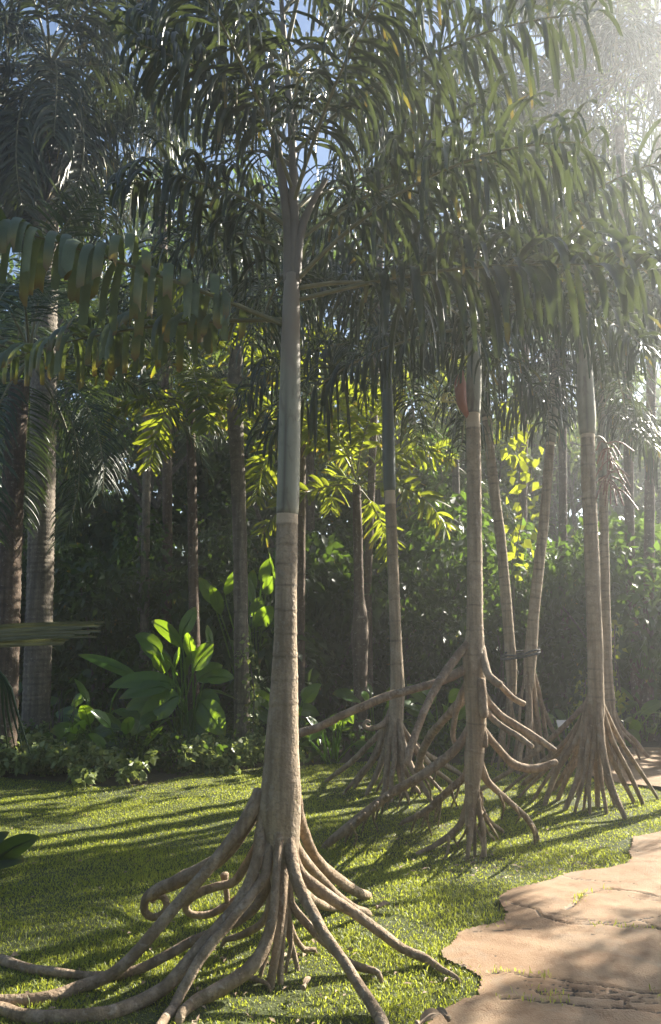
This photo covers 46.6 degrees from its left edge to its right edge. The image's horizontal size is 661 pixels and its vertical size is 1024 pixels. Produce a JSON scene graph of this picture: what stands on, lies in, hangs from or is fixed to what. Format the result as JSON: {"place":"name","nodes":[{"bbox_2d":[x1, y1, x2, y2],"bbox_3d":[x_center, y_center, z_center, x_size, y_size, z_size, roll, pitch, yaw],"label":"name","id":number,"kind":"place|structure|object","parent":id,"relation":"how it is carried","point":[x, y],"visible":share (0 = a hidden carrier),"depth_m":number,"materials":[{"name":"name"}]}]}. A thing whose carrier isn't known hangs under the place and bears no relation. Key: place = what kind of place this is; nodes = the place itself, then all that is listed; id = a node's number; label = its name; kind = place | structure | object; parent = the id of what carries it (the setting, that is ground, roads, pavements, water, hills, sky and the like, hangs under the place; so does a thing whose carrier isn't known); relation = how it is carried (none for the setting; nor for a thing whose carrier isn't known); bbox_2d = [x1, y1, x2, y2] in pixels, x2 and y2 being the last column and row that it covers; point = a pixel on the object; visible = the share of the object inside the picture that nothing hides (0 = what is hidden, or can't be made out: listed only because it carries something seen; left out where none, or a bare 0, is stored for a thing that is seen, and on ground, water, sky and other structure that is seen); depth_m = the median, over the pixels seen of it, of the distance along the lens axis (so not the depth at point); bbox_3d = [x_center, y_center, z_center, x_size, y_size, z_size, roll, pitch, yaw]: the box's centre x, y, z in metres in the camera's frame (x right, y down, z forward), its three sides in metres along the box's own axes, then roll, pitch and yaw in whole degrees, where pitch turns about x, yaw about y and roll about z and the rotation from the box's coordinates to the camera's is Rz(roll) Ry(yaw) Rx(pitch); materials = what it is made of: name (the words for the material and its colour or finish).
{"place":"outdoors","nodes":[
{"label":"outdoors","id":0,"kind":"place"},
{"bbox_2d":[0,757,660,1023],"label":"lawn","id":1,"kind":"structure","parent":0,"point":[623,842],"depth_m":5.00,"materials":[{"name":"green plant"}]},
{"bbox_2d":[0,831,38,868],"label":"plant","id":2,"kind":"object","parent":1,"relation":"on","point":[13,848],"visible":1,"depth_m":5.01,"materials":[{"name":"green plant"}]},
{"bbox_2d":[0,621,104,754],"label":"young palm","id":3,"kind":"object","parent":1,"relation":"on","point":[21,634],"visible":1,"depth_m":2.92,"materials":[{"name":"green plant"}]},
{"bbox_2d":[300,976,310,990],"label":"dry leaf","id":4,"kind":"object","parent":1,"relation":"on","point":[306,979],"visible":1,"depth_m":3.40,"materials":[{"name":"beige plant"}]},
{"bbox_2d":[1,782,656,1023],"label":"leaf litter","id":5,"kind":"object","parent":1,"relation":"on","point":[14,953],"visible":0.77,"depth_m":3.90,"materials":[{"name":"brown plant"}]},
{"bbox_2d":[0,0,660,1023],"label":"stilt palm","id":6,"kind":"object","parent":1,"relation":"on","point":[278,856],"visible":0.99,"depth_m":4.06,"materials":[{"name":"green plant"}]},
{"bbox_2d":[375,901,388,908],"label":"dry leaf","id":7,"kind":"object","parent":1,"relation":"on","point":[381,904],"visible":1,"depth_m":4.35,"materials":[{"name":"brown plant"}]},
{"bbox_2d":[229,165,553,802],"bbox_3d":[0.499,-0.346,8.048,3.157,6.406,3.196,2,-9,-13],"label":"stilt palm","id":8,"kind":"object","parent":1,"relation":"on","point":[392,734],"visible":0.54,"depth_m":7.78,"materials":[{"name":"green plant"}]},
{"bbox_2d":[241,36,660,861],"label":"stilt palm","id":9,"kind":"object","parent":1,"relation":"on","point":[477,702],"visible":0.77,"depth_m":5.67,"materials":[{"name":"green plant"}]},
{"bbox_2d":[351,191,622,771],"bbox_3d":[1.839,-0.297,9.468,3.181,6.773,3.146,0,-8,0],"label":"stilt palm","id":10,"kind":"object","parent":1,"relation":"on","point":[505,591],"visible":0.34,"depth_m":9.11,"materials":[{"name":"green plant"}]},
{"bbox_2d":[500,647,540,659],"bbox_3d":[2.192,1.635,8.872,0.474,0.154,0.245,0,-8,0],"label":"rope","id":11,"kind":"object","parent":10,"relation":"attached to","point":[503,656],"visible":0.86,"depth_m":8.78,"materials":[{"name":"fabric"}]},
{"bbox_2d":[397,99,660,819],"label":"stilt palm","id":12,"kind":"object","parent":1,"relation":"on","point":[585,741],"visible":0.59,"depth_m":7.10,"materials":[{"name":"green plant"}]},
{"bbox_2d":[439,171,653,773],"bbox_3d":[2.882,-0.268,9.373,3.374,6.680,3.301,0,-8,0],"label":"stilt palm","id":13,"kind":"object","parent":1,"relation":"on","point":[531,687],"visible":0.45,"depth_m":8.87,"materials":[{"name":"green plant"}]},
{"bbox_2d":[449,285,660,765],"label":"stilt palm","id":14,"kind":"object","parent":1,"relation":"on","point":[609,692],"visible":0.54,"depth_m":9.42,"materials":[{"name":"green plant"}]},
{"bbox_2d":[556,720,568,764],"bbox_3d":[2.611,2.641,8.610,0.120,0.597,0.081,0,-8,0],"label":"plant sign","id":15,"kind":"object","parent":1,"relation":"on","point":[560,723],"visible":0.23,"depth_m":8.63,"materials":[{"name":"grey"}]},
{"bbox_2d":[0,0,660,555],"label":"sky","id":16,"kind":"structure","parent":0,"point":[322,153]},
{"bbox_2d":[9,671,660,1023],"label":"ground","id":17,"kind":"structure","parent":0,"point":[153,775],"depth_m":9.19,"materials":[{"name":"soil"}]},
{"bbox_2d":[19,648,23,712],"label":"bank shrub","id":18,"kind":"object","parent":17,"relation":"on","point":[20,678],"visible":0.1,"depth_m":12.33,"materials":[{"name":"green plant"}]},
{"bbox_2d":[18,681,58,711],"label":"broad leaf plant","id":19,"kind":"object","parent":17,"relation":"on","point":[53,700],"visible":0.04,"depth_m":11.33,"materials":[{"name":"green plant"}]},
{"bbox_2d":[45,688,74,744],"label":"twiggy shrub","id":20,"kind":"object","parent":17,"relation":"on","point":[53,722],"visible":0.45,"depth_m":9.70,"materials":[{"name":"green plant"}]},
{"bbox_2d":[19,541,111,714],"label":"bank shrub","id":21,"kind":"object","parent":17,"relation":"on","point":[56,661],"visible":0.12,"depth_m":12.58,"materials":[{"name":"green plant"}]},
{"bbox_2d":[0,237,161,649],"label":"palm tree","id":22,"kind":"object","parent":17,"relation":"on","point":[59,481],"visible":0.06,"depth_m":15.88,"materials":[{"name":"green plant"}]},
{"bbox_2d":[50,679,151,740],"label":"broad leaf plant","id":23,"kind":"object","parent":17,"relation":"on","point":[83,715],"visible":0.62,"depth_m":9.55,"materials":[{"name":"green plant"}]},
{"bbox_2d":[0,0,215,732],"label":"palm tree","id":24,"kind":"object","parent":17,"relation":"on","point":[54,129],"visible":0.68,"depth_m":11.17,"materials":[{"name":"green plant"}]},
{"bbox_2d":[0,177,223,776],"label":"palm tree","id":25,"kind":"object","parent":17,"relation":"on","point":[15,424],"visible":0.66,"depth_m":8.91,"materials":[{"name":"green plant"}]},
{"bbox_2d":[51,540,187,723],"bbox_3d":[-3.496,2.131,12.322,2.512,3.482,2.323,4,-9,-23],"label":"bank shrub","id":26,"kind":"object","parent":17,"relation":"on","point":[103,595],"visible":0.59,"depth_m":12.25,"materials":[{"name":"green plant"}]},
{"bbox_2d":[84,709,178,767],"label":"broad leaf plant","id":27,"kind":"object","parent":17,"relation":"on","point":[106,730],"visible":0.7,"depth_m":9.00,"materials":[{"name":"green plant"}]},
{"bbox_2d":[66,260,228,670],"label":"palm tree","id":28,"kind":"object","parent":17,"relation":"on","point":[146,501],"visible":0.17,"depth_m":12.76,"materials":[{"name":"green plant"}]},
{"bbox_2d":[0,720,305,788],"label":"ground cover","id":29,"kind":"object","parent":17,"relation":"on","point":[42,759],"visible":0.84,"depth_m":8.40,"materials":[{"name":"green plant"}]},
{"bbox_2d":[79,607,236,761],"bbox_3d":[-2.171,2.115,9.463,2.010,1.878,0.735,0,-8,0],"label":"broad leaf plant","id":30,"kind":"object","parent":17,"relation":"on","point":[157,695],"visible":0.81,"depth_m":9.35,"materials":[{"name":"green plant"}]},
{"bbox_2d":[57,489,265,721],"bbox_3d":[-2.898,1.608,13.288,3.487,4.040,2.326,0,-8,0],"label":"bank shrub","id":31,"kind":"object","parent":17,"relation":"on","point":[202,560],"visible":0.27,"depth_m":13.26,"materials":[{"name":"green plant"}]},
{"bbox_2d":[73,40,253,727],"bbox_3d":[-3.205,-2.495,13.644,3.947,12.376,4.968,0,-8,0],"label":"palm tree","id":32,"kind":"object","parent":17,"relation":"on","point":[167,496],"visible":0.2,"depth_m":13.17,"materials":[{"name":"green plant"}]},
{"bbox_2d":[65,251,267,752],"bbox_3d":[-2.101,0.026,9.975,2.755,6.283,2.691,0,-8,0],"label":"palm tree","id":33,"kind":"object","parent":17,"relation":"on","point":[207,391],"visible":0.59,"depth_m":9.85,"materials":[{"name":"green plant"}]},
{"bbox_2d":[28,243,353,670],"bbox_3d":[-3.796,-0.851,17.380,7.215,10.281,6.981,-3,-9,22],"label":"broadleaf tree","id":34,"kind":"object","parent":17,"relation":"on","point":[155,503],"visible":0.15,"depth_m":17.45,"materials":[{"name":"green plant"}]},
{"bbox_2d":[144,566,274,719],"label":"bank shrub","id":35,"kind":"object","parent":17,"relation":"on","point":[208,615],"visible":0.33,"depth_m":12.38,"materials":[{"name":"green plant"}]},
{"bbox_2d":[107,160,360,752],"bbox_3d":[-1.328,-0.658,10.310,3.628,7.776,3.277,0,-8,0],"label":"palm tree","id":36,"kind":"object","parent":17,"relation":"on","point":[238,502],"visible":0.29,"depth_m":10.05,"materials":[{"name":"green plant"}]},
{"bbox_2d":[199,554,274,736],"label":"broad leaf plant","id":37,"kind":"object","parent":17,"relation":"on","point":[260,612],"visible":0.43,"depth_m":11.03,"materials":[{"name":"green plant"}]},
{"bbox_2d":[234,633,265,761],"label":"climbing vine","id":38,"kind":"object","parent":17,"relation":"on","point":[250,711],"visible":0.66,"depth_m":9.53,"materials":[{"name":"green plant"}]},
{"bbox_2d":[184,544,325,722],"bbox_3d":[-1.169,2.225,13.330,2.481,3.470,2.181,-3,-9,18],"label":"bank shrub","id":39,"kind":"object","parent":17,"relation":"on","point":[223,702],"visible":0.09,"depth_m":13.15,"materials":[{"name":"green plant"}]},
{"bbox_2d":[214,299,350,666],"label":"palm tree","id":40,"kind":"object","parent":17,"relation":"on","point":[310,518],"visible":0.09,"depth_m":14.21,"materials":[{"name":"green plant"}]},
{"bbox_2d":[250,683,321,728],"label":"broad leaf plant","id":41,"kind":"object","parent":17,"relation":"on","point":[308,694],"visible":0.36,"depth_m":9.84,"materials":[{"name":"green plant"}]},
{"bbox_2d":[143,290,440,565],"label":"broadleaf tree","id":42,"kind":"object","parent":17,"relation":"on","point":[257,512],"visible":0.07,"depth_m":17.45,"materials":[{"name":"green plant"}]},
{"bbox_2d":[204,315,404,746],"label":"palm tree","id":43,"kind":"object","parent":17,"relation":"on","point":[304,453],"visible":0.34,"depth_m":11.14,"materials":[{"name":"green plant"}]},
{"bbox_2d":[225,532,425,728],"bbox_3d":[0.040,2.041,12.263,2.804,3.451,3.850,-2,-9,13],"label":"bank shrub","id":44,"kind":"object","parent":17,"relation":"on","point":[326,602],"visible":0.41,"depth_m":12.06,"materials":[{"name":"green plant"}]},
{"bbox_2d":[0,128,660,687],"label":"woodland","id":45,"kind":"object","parent":17,"relation":"on","point":[96,528],"visible":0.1,"depth_m":19.60,"materials":[{"name":"green plant"}]},
{"bbox_2d":[299,715,373,763],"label":"broad leaf plant","id":46,"kind":"object","parent":17,"relation":"on","point":[341,727],"visible":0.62,"depth_m":9.12,"materials":[{"name":"green plant"}]},
{"bbox_2d":[17,698,660,775],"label":"undergrowth","id":47,"kind":"object","parent":17,"relation":"on","point":[492,728],"visible":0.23,"depth_m":9.44,"materials":[{"name":"green plant"}]},
{"bbox_2d":[250,383,460,753],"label":"palm tree","id":48,"kind":"object","parent":17,"relation":"on","point":[359,639],"visible":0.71,"depth_m":10.34,"materials":[{"name":"green plant"}]},
{"bbox_2d":[305,511,422,716],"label":"bank shrub","id":49,"kind":"object","parent":17,"relation":"on","point":[323,527],"visible":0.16,"depth_m":13.61,"materials":[{"name":"green plant"}]},
{"bbox_2d":[312,366,434,711],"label":"palm tree","id":50,"kind":"object","parent":17,"relation":"on","point":[379,473],"visible":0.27,"depth_m":14.61,"materials":[{"name":"green plant"}]},
{"bbox_2d":[218,374,545,648],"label":"broadleaf tree","id":51,"kind":"object","parent":17,"relation":"on","point":[397,441],"visible":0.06,"depth_m":17.70,"materials":[{"name":"green plant"}]},
{"bbox_2d":[268,0,498,731],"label":"palm tree","id":52,"kind":"object","parent":17,"relation":"on","point":[369,552],"visible":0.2,"depth_m":12.33,"materials":[{"name":"green plant"}]},
{"bbox_2d":[333,682,433,745],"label":"broad leaf plant","id":53,"kind":"object","parent":17,"relation":"on","point":[346,694],"visible":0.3,"depth_m":10.13,"materials":[{"name":"green plant"}]},
{"bbox_2d":[316,560,491,716],"bbox_3d":[1.111,2.178,12.603,2.893,2.711,1.779,-6,-10,34],"label":"bank shrub","id":54,"kind":"object","parent":17,"relation":"on","point":[411,620],"visible":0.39,"depth_m":12.20,"materials":[{"name":"green plant"}]},
{"bbox_2d":[341,334,466,680],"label":"palm tree","id":55,"kind":"object","parent":17,"relation":"on","point":[424,412],"visible":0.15,"depth_m":16.49,"materials":[{"name":"green plant"}]},
{"bbox_2d":[401,428,491,646],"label":"broadleaf tree","id":56,"kind":"object","parent":17,"relation":"on","point":[443,486],"visible":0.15,"depth_m":14.31,"materials":[{"name":"green plant"}]},
{"bbox_2d":[404,684,490,752],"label":"broad leaf plant","id":57,"kind":"object","parent":17,"relation":"on","point":[420,696],"visible":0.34,"depth_m":10.00,"materials":[{"name":"green plant"}]},
{"bbox_2d":[383,490,538,713],"bbox_3d":[2.113,1.722,13.454,2.502,3.867,3.731,-5,-10,28],"label":"bank shrub","id":58,"kind":"object","parent":17,"relation":"on","point":[422,559],"visible":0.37,"depth_m":12.48,"materials":[{"name":"green plant"}]},
{"bbox_2d":[382,420,540,722],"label":"palm tree","id":59,"kind":"object","parent":17,"relation":"on","point":[456,472],"visible":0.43,"depth_m":13.67,"materials":[{"name":"green plant"}]},
{"bbox_2d":[403,524,556,728],"bbox_3d":[2.333,1.815,12.438,2.430,3.384,2.198,0,-8,0],"label":"bank shrub","id":60,"kind":"object","parent":17,"relation":"on","point":[494,585],"visible":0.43,"depth_m":12.26,"materials":[{"name":"green plant"}]},
{"bbox_2d":[352,360,609,695],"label":"broadleaf tree","id":61,"kind":"object","parent":17,"relation":"on","point":[463,465],"visible":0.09,"depth_m":18.01,"materials":[{"name":"green plant"}]},
{"bbox_2d":[494,399,543,721],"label":"climbing vine","id":62,"kind":"object","parent":17,"relation":"on","point":[510,459],"visible":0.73,"depth_m":11.40,"materials":[{"name":"green plant"}]},
{"bbox_2d":[397,375,660,604],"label":"broadleaf tree","id":63,"kind":"object","parent":17,"relation":"on","point":[572,499],"visible":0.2,"depth_m":17.79,"materials":[{"name":"green plant"}]},
{"bbox_2d":[414,26,648,712],"bbox_3d":[3.704,-2.746,14.070,4.724,12.989,4.573,-8,-12,43],"label":"palm tree","id":64,"kind":"object","parent":17,"relation":"on","point":[522,497],"visible":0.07,"depth_m":13.77,"materials":[{"name":"green plant"}]},
{"bbox_2d":[419,506,660,711],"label":"bank shrub","id":65,"kind":"object","parent":17,"relation":"on","point":[639,514],"visible":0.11,"depth_m":12.80,"materials":[{"name":"green plant"}]},
{"bbox_2d":[436,0,660,703],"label":"palm tree","id":66,"kind":"object","parent":17,"relation":"on","point":[562,485],"visible":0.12,"depth_m":13.73,"materials":[{"name":"green plant"}]},
{"bbox_2d":[539,707,580,755],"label":"broad leaf plant","id":67,"kind":"object","parent":17,"relation":"on","point":[560,714],"visible":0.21,"depth_m":10.06,"materials":[{"name":"green plant"}]},
{"bbox_2d":[468,0,660,738],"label":"palm tree","id":68,"kind":"object","parent":17,"relation":"on","point":[631,34],"visible":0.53,"depth_m":12.50,"materials":[{"name":"green plant"}]},
{"bbox_2d":[516,578,629,711],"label":"bank shrub","id":69,"kind":"object","parent":17,"relation":"on","point":[552,631],"visible":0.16,"depth_m":11.92,"materials":[{"name":"green plant"}]},
{"bbox_2d":[569,670,587,724],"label":"climbing vine","id":70,"kind":"object","parent":17,"relation":"on","point":[582,694],"visible":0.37,"depth_m":10.17,"materials":[{"name":"green plant"}]},
{"bbox_2d":[509,516,660,729],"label":"bank shrub","id":71,"kind":"object","parent":17,"relation":"on","point":[560,581],"visible":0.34,"depth_m":11.46,"materials":[{"name":"green plant"}]},
{"bbox_2d":[525,217,660,426],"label":"palm tree","id":72,"kind":"object","parent":17,"relation":"on","point":[561,380],"visible":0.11,"depth_m":9.34,"materials":[{"name":"green plant"}]},
{"bbox_2d":[536,540,660,730],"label":"bank shrub","id":73,"kind":"object","parent":17,"relation":"on","point":[621,606],"visible":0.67,"depth_m":10.98,"materials":[{"name":"green plant"}]},
{"bbox_2d":[546,0,660,241],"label":"broadleaf tree","id":74,"kind":"object","parent":17,"relation":"on","point":[613,106],"visible":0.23,"depth_m":13.76,"materials":[{"name":"green plant"}]},
{"bbox_2d":[546,516,660,736],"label":"bank shrub","id":75,"kind":"object","parent":17,"relation":"on","point":[639,532],"visible":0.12,"depth_m":12.01,"materials":[{"name":"green plant"}]},
{"bbox_2d":[573,257,660,741],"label":"palm tree","id":76,"kind":"object","parent":17,"relation":"on","point":[649,531],"visible":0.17,"depth_m":11.53,"materials":[{"name":"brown plant"}]},
{"bbox_2d":[611,612,629,721],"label":"climbing vine","id":77,"kind":"object","parent":17,"relation":"on","point":[614,623],"visible":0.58,"depth_m":9.97,"materials":[{"name":"green plant"}]},
{"bbox_2d":[615,687,660,740],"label":"broad leaf plant","id":78,"kind":"object","parent":17,"relation":"on","point":[631,702],"visible":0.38,"depth_m":11.04,"materials":[{"name":"green plant"}]},
{"bbox_2d":[617,700,660,746],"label":"broad leaf plant","id":79,"kind":"object","parent":17,"relation":"on","point":[648,708],"visible":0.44,"depth_m":10.50,"materials":[{"name":"green plant"}]},
{"bbox_2d":[427,747,660,1023],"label":"path","id":80,"kind":"structure","parent":0,"point":[596,969],"depth_m":3.85,"materials":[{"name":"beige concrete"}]},
{"bbox_2d":[415,1008,439,1023],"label":"dry leaf","id":81,"kind":"object","parent":80,"relation":"on","point":[428,1014],"visible":1,"depth_m":3.10,"materials":[{"name":"brown plant"}]},
{"bbox_2d":[436,1007,450,1021],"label":"dry leaf","id":82,"kind":"object","parent":80,"relation":"on","point":[442,1011],"visible":0.98,"depth_m":3.12,"materials":[{"name":"brown plant"}]}
]}

